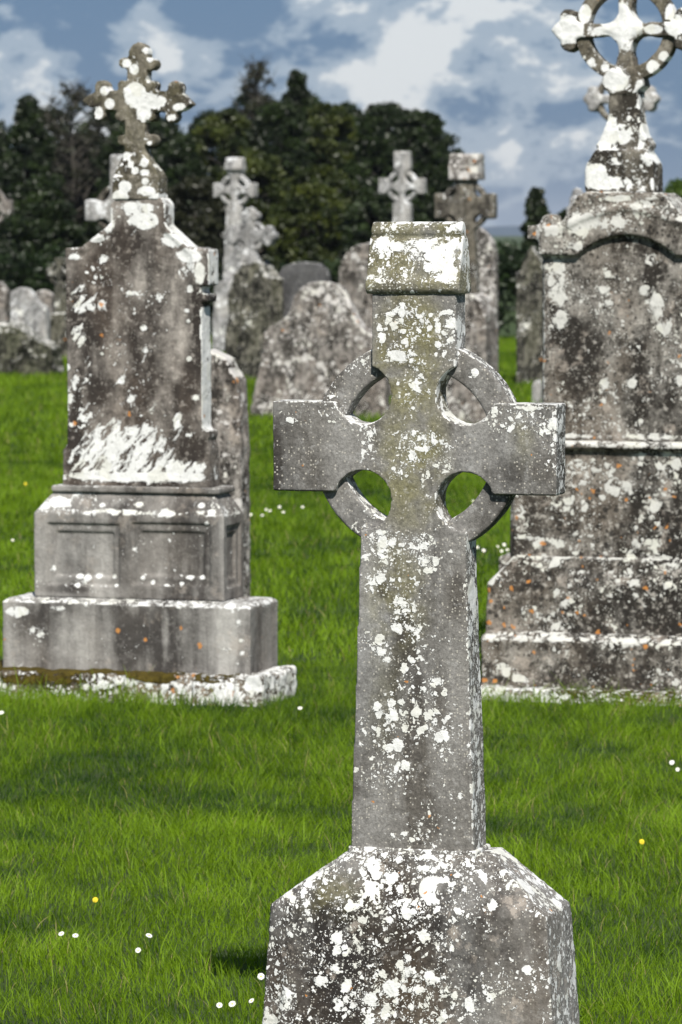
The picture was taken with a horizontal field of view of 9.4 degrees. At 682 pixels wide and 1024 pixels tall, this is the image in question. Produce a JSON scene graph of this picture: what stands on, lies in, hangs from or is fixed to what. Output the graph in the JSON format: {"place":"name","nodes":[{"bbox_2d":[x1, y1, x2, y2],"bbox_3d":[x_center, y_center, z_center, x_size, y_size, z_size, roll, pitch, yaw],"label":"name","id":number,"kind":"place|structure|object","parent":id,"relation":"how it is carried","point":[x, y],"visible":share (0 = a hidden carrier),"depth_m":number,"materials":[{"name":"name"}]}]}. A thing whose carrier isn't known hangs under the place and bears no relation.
{"place":"outdoors","nodes":[
{"label":"outdoors","id":0,"kind":"place"},
{"bbox_2d":[0,236,681,1023],"bbox_3d":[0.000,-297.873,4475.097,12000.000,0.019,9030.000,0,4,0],"label":"ground","id":1,"kind":"structure","parent":0,"point":[494,774],"depth_m":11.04,"materials":[{"name":"green plant"}]},
{"bbox_2d":[0,281,10,322],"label":"sloping headstone","id":2,"kind":"object","parent":1,"relation":"on","point":[5,303],"visible":0.34,"depth_m":50.42,"materials":[{"name":"stone"}]},
{"bbox_2d":[0,190,13,224],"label":"celtic cross","id":3,"kind":"object","parent":1,"relation":"on","point":[6,207],"visible":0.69,"depth_m":51.80,"materials":[{"name":"stone"}]},
{"bbox_2d":[0,125,18,238],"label":"conifer tree","id":4,"kind":"object","parent":1,"relation":"on","point":[3,157],"visible":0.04,"depth_m":95.59,"materials":[{"name":"green plant"}]},
{"bbox_2d":[0,119,23,168],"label":"evergreen tree","id":5,"kind":"object","parent":1,"relation":"on","point":[4,135],"visible":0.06,"depth_m":107.42,"materials":[{"name":"green plant"}]},
{"bbox_2d":[11,287,49,340],"bbox_3d":[-3.893,-2.281,52.022,0.514,1.057,0.174,1,4,17],"label":"gravestone","id":6,"kind":"object","parent":1,"relation":"on","point":[30,309],"visible":0.34,"depth_m":51.92,"materials":[{"name":"stone"}]},
{"bbox_2d":[0,321,64,375],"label":"boulder","id":7,"kind":"object","parent":1,"relation":"on","point":[24,348],"visible":0.66,"depth_m":46.98,"materials":[{"name":"grey stone"}]},
{"bbox_2d":[0,93,71,243],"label":"conifer tree","id":8,"kind":"object","parent":1,"relation":"on","point":[36,154],"visible":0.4,"depth_m":91.47,"materials":[{"name":"green plant"}]},
{"bbox_2d":[0,172,85,288],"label":"conifer tree","id":9,"kind":"object","parent":1,"relation":"on","point":[39,219],"visible":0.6,"depth_m":79.35,"materials":[{"name":"green plant"}]},
{"bbox_2d":[2,104,87,224],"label":"evergreen tree","id":10,"kind":"object","parent":1,"relation":"on","point":[51,111],"visible":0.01,"depth_m":107.37,"materials":[{"name":"green plant"}]},
{"bbox_2d":[35,290,54,313],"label":"arched headstone","id":11,"kind":"object","parent":1,"relation":"on","point":[46,298],"visible":0.17,"depth_m":53.93,"materials":[{"name":"stone"}]},
{"bbox_2d":[46,258,65,312],"bbox_3d":[-3.899,-2.859,58.006,0.493,1.369,0.492,1,4,17],"label":"celtic cross","id":12,"kind":"object","parent":1,"relation":"on","point":[59,273],"visible":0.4,"depth_m":57.92,"materials":[{"name":"grey stone"}]},
{"bbox_2d":[50,312,66,357],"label":"square headstone","id":13,"kind":"object","parent":1,"relation":"on","point":[58,335],"visible":0.23,"depth_m":52.95,"materials":[{"name":"grey stone"}]},
{"bbox_2d":[47,132,100,238],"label":"evergreen tree","id":14,"kind":"object","parent":1,"relation":"on","point":[81,220],"visible":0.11,"depth_m":99.26,"materials":[{"name":"green plant"}]},
{"bbox_2d":[39,74,113,242],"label":"bare tree","id":15,"kind":"object","parent":1,"relation":"on","point":[75,195],"visible":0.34,"depth_m":97.55,"materials":[{"name":"green plant"}]},
{"bbox_2d":[81,181,109,246],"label":"conifer tree","id":16,"kind":"object","parent":1,"relation":"on","point":[92,229],"depth_m":81.40,"materials":[{"name":"green plant"}]},
{"bbox_2d":[76,111,124,185],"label":"evergreen tree","id":17,"kind":"object","parent":1,"relation":"on","point":[113,121],"visible":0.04,"depth_m":106.92,"materials":[{"name":"green plant"}]},
{"bbox_2d":[85,154,122,228],"bbox_3d":[-1.585,-1.443,30.042,0.522,2.277,0.502,1,4,17],"label":"celtic cross","id":18,"kind":"object","parent":1,"relation":"on","point":[98,209],"visible":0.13,"depth_m":29.96,"materials":[{"name":"stone"}]},
{"bbox_2d":[0,243,219,331],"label":"hedge","id":19,"kind":"object","parent":1,"relation":"on","point":[22,272],"visible":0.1,"depth_m":65.71,"materials":[{"name":"green plant"}]},
{"bbox_2d":[88,121,174,198],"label":"evergreen tree","id":20,"kind":"object","parent":1,"relation":"on","point":[163,133],"visible":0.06,"depth_m":93.23,"materials":[{"name":"green plant"}]},
{"bbox_2d":[0,42,296,706],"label":"cross topped headstone","id":21,"kind":"object","parent":1,"relation":"on","point":[138,537],"visible":0.87,"depth_m":14.45,"materials":[{"name":"grey stone"}]},
{"bbox_2d":[151,116,204,168],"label":"evergreen tree","id":22,"kind":"object","parent":1,"relation":"on","point":[170,126],"visible":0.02,"depth_m":107.28,"materials":[{"name":"green plant"}]},
{"bbox_2d":[161,132,207,239],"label":"conifer tree","id":23,"kind":"object","parent":1,"relation":"on","point":[180,160],"visible":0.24,"depth_m":89.46,"materials":[{"name":"green plant"}]},
{"bbox_2d":[167,173,229,307],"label":"evergreen tree","id":24,"kind":"object","parent":1,"relation":"on","point":[200,220],"visible":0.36,"depth_m":79.30,"materials":[{"name":"green plant"}]},
{"bbox_2d":[186,108,222,175],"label":"evergreen tree","id":25,"kind":"object","parent":1,"relation":"on","point":[199,121],"visible":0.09,"depth_m":107.31,"materials":[{"name":"green plant"}]},
{"bbox_2d":[191,106,259,182],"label":"evergreen tree","id":26,"kind":"object","parent":1,"relation":"on","point":[221,127],"visible":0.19,"depth_m":97.41,"materials":[{"name":"green plant"}]},
{"bbox_2d":[211,349,250,595],"bbox_3d":[-0.520,-0.075,17.711,0.262,1.236,0.151,1,4,17],"label":"headstone","id":27,"kind":"object","parent":1,"relation":"on","point":[229,412],"visible":0.31,"depth_m":17.62,"materials":[{"name":"stone"}]},
{"bbox_2d":[229,1001,236,1013],"bbox_3d":[-0.216,1.004,8.412,0.016,0.037,0.016,-12,46,7],"label":"daisy","id":28,"kind":"object","parent":1,"relation":"on","point":[232,1003],"visible":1,"depth_m":8.40,"materials":[{"name":"white plant"}]},
{"bbox_2d":[212,157,257,351],"bbox_3d":[-1.419,-3.405,55.979,0.593,2.730,0.606,1,4,17],"label":"celtic cross","id":29,"kind":"object","parent":1,"relation":"on","point":[235,190],"visible":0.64,"depth_m":55.84,"materials":[{"name":"stone"}]},
{"bbox_2d":[214,91,277,163],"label":"evergreen tree","id":30,"kind":"object","parent":1,"relation":"on","point":[239,99],"visible":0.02,"depth_m":107.25,"materials":[{"name":"green plant"}]},
{"bbox_2d":[223,207,284,379],"bbox_3d":[-0.914,-2.338,45.670,0.739,2.019,0.520,1,4,17],"label":"headstone","id":31,"kind":"object","parent":1,"relation":"on","point":[256,306],"visible":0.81,"depth_m":45.49,"materials":[{"name":"stone"}]},
{"bbox_2d":[229,55,281,153],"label":"bare tree","id":32,"kind":"object","parent":1,"relation":"on","point":[255,73],"visible":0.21,"depth_m":103.51,"materials":[{"name":"green plant"}]},
{"bbox_2d":[257,973,264,981],"bbox_3d":[-0.167,0.979,8.725,0.016,0.016,0.037,10,-23,4],"label":"daisy","id":33,"kind":"object","parent":1,"relation":"on","point":[261,976],"visible":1,"depth_m":8.71,"materials":[{"name":"white plant"}]},
{"bbox_2d":[215,147,311,259],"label":"evergreen tree","id":34,"kind":"object","parent":1,"relation":"on","point":[262,168],"visible":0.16,"depth_m":83.39,"materials":[{"name":"green plant"}]},
{"bbox_2d":[209,258,340,335],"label":"hedge","id":35,"kind":"object","parent":1,"relation":"on","point":[333,269],"visible":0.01,"depth_m":65.65,"materials":[{"name":"green plant"}]},
{"bbox_2d":[238,101,316,257],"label":"evergreen tree","id":36,"kind":"object","parent":1,"relation":"on","point":[271,123],"visible":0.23,"depth_m":92.36,"materials":[{"name":"green plant"}]},
{"bbox_2d":[272,69,323,228],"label":"conifer tree","id":37,"kind":"object","parent":1,"relation":"on","point":[296,93],"visible":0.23,"depth_m":99.50,"materials":[{"name":"green plant"}]},
{"bbox_2d":[279,262,330,317],"bbox_3d":[-0.394,-2.029,45.529,0.584,1.422,0.145,1,4,17],"label":"slate headstone","id":38,"kind":"object","parent":1,"relation":"on","point":[297,276],"visible":0.3,"depth_m":45.45,"materials":[{"name":"grey stone"}]},
{"bbox_2d":[272,90,343,156],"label":"evergreen tree","id":39,"kind":"object","parent":1,"relation":"on","point":[313,98],"visible":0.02,"depth_m":107.30,"materials":[{"name":"green plant"}]},
{"bbox_2d":[261,163,372,273],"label":"evergreen tree","id":40,"kind":"object","parent":1,"relation":"on","point":[316,190],"visible":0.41,"depth_m":81.21,"materials":[{"name":"green plant"}]},
{"bbox_2d":[250,281,390,417],"bbox_3d":[-0.190,-1.371,36.569,1.289,1.315,0.205,1,4,17],"label":"round shouldered headstone","id":41,"kind":"object","parent":1,"relation":"on","point":[317,340],"visible":0.69,"depth_m":36.48,"materials":[{"name":"stone"}]},
{"bbox_2d":[303,101,360,265],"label":"evergreen tree","id":42,"kind":"object","parent":1,"relation":"on","point":[337,121],"visible":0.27,"depth_m":97.34,"materials":[{"name":"green plant"}]},
{"bbox_2d":[322,100,365,185],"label":"evergreen tree","id":43,"kind":"object","parent":1,"relation":"on","point":[354,112],"visible":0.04,"depth_m":107.28,"materials":[{"name":"green plant"}]},
{"bbox_2d":[338,242,391,396],"bbox_3d":[0.301,-1.840,41.042,0.674,1.642,0.176,1,4,17],"label":"arched headstone","id":44,"kind":"object","parent":1,"relation":"on","point":[352,274],"visible":0.12,"depth_m":40.97,"materials":[{"name":"stone"}]},
{"bbox_2d":[342,103,398,196],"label":"conifer tree","id":45,"kind":"object","parent":1,"relation":"on","point":[374,152],"visible":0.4,"depth_m":94.33,"materials":[{"name":"green plant"}]},
{"bbox_2d":[334,174,427,265],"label":"evergreen tree","id":46,"kind":"object","parent":1,"relation":"on","point":[355,225],"visible":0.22,"depth_m":79.43,"materials":[{"name":"green plant"}]},
{"bbox_2d":[350,101,425,173],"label":"evergreen tree","id":47,"kind":"object","parent":1,"relation":"on","point":[392,107],"visible":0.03,"depth_m":107.43,"materials":[{"name":"green plant"}]},
{"bbox_2d":[378,151,426,221],"bbox_3d":[0.888,-3.752,59.960,0.690,2.891,0.506,1,4,17],"label":"celtic cross","id":48,"kind":"object","parent":1,"relation":"on","point":[402,186],"visible":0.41,"depth_m":59.83,"materials":[{"name":"stone"}]},
{"bbox_2d":[385,107,428,191],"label":"evergreen tree","id":49,"kind":"object","parent":1,"relation":"on","point":[404,134],"visible":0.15,"depth_m":98.44,"materials":[{"name":"green plant"}]},
{"bbox_2d":[262,221,579,1023],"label":"celtic cross headstone","id":50,"kind":"object","parent":1,"relation":"on","point":[420,901],"visible":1,"depth_m":7.76,"materials":[{"name":"stone"}]},
{"bbox_2d":[409,112,450,215],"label":"conifer tree","id":51,"kind":"object","parent":1,"relation":"on","point":[431,143],"visible":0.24,"depth_m":95.54,"materials":[{"name":"green plant"}]},
{"bbox_2d":[409,108,464,164],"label":"evergreen tree","id":52,"kind":"object","parent":1,"relation":"on","point":[451,141],"visible":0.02,"depth_m":107.18,"materials":[{"name":"green plant"}]},
{"bbox_2d":[424,151,454,221],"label":"conifer tree","id":53,"kind":"object","parent":1,"relation":"on","point":[441,182],"visible":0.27,"depth_m":93.62,"materials":[{"name":"green plant"}]},
{"bbox_2d":[434,153,497,294],"bbox_3d":[1.257,-2.362,42.003,0.640,2.513,0.506,1,4,17],"label":"celtic cross","id":54,"kind":"object","parent":1,"relation":"on","point":[467,205],"visible":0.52,"depth_m":41.88,"materials":[{"name":"grey stone"}]},
{"bbox_2d":[446,293,497,423],"bbox_3d":[1.087,-1.210,34.719,0.403,1.229,0.435,1,4,17],"label":"leaning headstone","id":55,"kind":"object","parent":1,"relation":"on","point":[481,328],"visible":0.27,"depth_m":34.52,"materials":[{"name":"stone"}]},
{"bbox_2d":[477,227,498,360],"bbox_3d":[1.405,-2.193,45.029,0.602,1.814,0.164,1,4,17],"label":"arched headstone","id":56,"kind":"object","parent":1,"relation":"on","point":[488,265],"visible":0.15,"depth_m":44.87,"materials":[{"name":"stone"}]},
{"bbox_2d":[498,553,510,570],"bbox_3d":[0.837,0.309,19.454,0.178,0.236,0.209,1,4,17],"label":"footstone","id":57,"kind":"object","parent":1,"relation":"on","point":[504,560],"visible":0.12,"depth_m":19.37,"materials":[{"name":"stone"}]},
{"bbox_2d":[497,238,541,333],"bbox_3d":[3.884,-3.271,62.914,5.105,1.899,1.447,0,4,0],"label":"hedge","id":58,"kind":"object","parent":1,"relation":"on","point":[506,276],"visible":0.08,"depth_m":62.74,"materials":[{"name":"green plant"}]},
{"bbox_2d":[516,246,542,384],"bbox_3d":[2.074,-2.049,44.553,0.380,1.590,0.215,1,4,17],"label":"pointed headstone","id":59,"kind":"object","parent":1,"relation":"on","point":[529,319],"visible":0.67,"depth_m":44.47,"materials":[{"name":"grey stone"}]},
{"bbox_2d":[519,186,550,261],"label":"conifer tree","id":60,"kind":"object","parent":1,"relation":"on","point":[536,210],"visible":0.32,"depth_m":87.58,"materials":[{"name":"green plant"}]},
{"bbox_2d":[532,380,541,402],"bbox_3d":[1.852,-1.073,39.253,0.091,0.342,0.083,1,4,17],"label":"boundary post","id":61,"kind":"object","parent":1,"relation":"on","point":[536,391],"visible":0.52,"depth_m":39.21,"materials":[{"name":"stone"}]},
{"bbox_2d":[557,208,566,220],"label":"conifer tree","id":62,"kind":"object","parent":1,"relation":"on","point":[562,213],"visible":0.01,"depth_m":87.64,"materials":[{"name":"green plant"}]},
{"bbox_2d":[481,0,681,706],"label":"ring cross monument","id":63,"kind":"object","parent":1,"relation":"on","point":[585,581],"visible":0.91,"depth_m":14.35,"materials":[{"name":"stone"}]},
{"bbox_2d":[566,64,660,212],"bbox_3d":[2.038,-1.783,30.079,0.789,2.952,0.294,1,4,17],"label":"foliate cross monument","id":64,"kind":"object","parent":1,"relation":"on","point":[595,99],"visible":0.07,"depth_m":29.99,"materials":[{"name":"stone"}]},
{"bbox_2d":[663,177,681,197],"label":"evergreen tree","id":65,"kind":"object","parent":1,"relation":"on","point":[675,186],"visible":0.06,"depth_m":83.55,"materials":[{"name":"green plant"}]},
{"bbox_2d":[0,0,681,226],"label":"sky","id":66,"kind":"structure","parent":0,"point":[499,77],"materials":[{"name":"blue"}]},
{"bbox_2d":[482,225,523,235],"bbox_3d":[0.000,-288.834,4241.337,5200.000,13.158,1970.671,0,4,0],"label":"hills","id":67,"kind":"structure","parent":0,"point":[503,231],"depth_m":3568.55,"materials":[{"name":"blue"}]}
]}

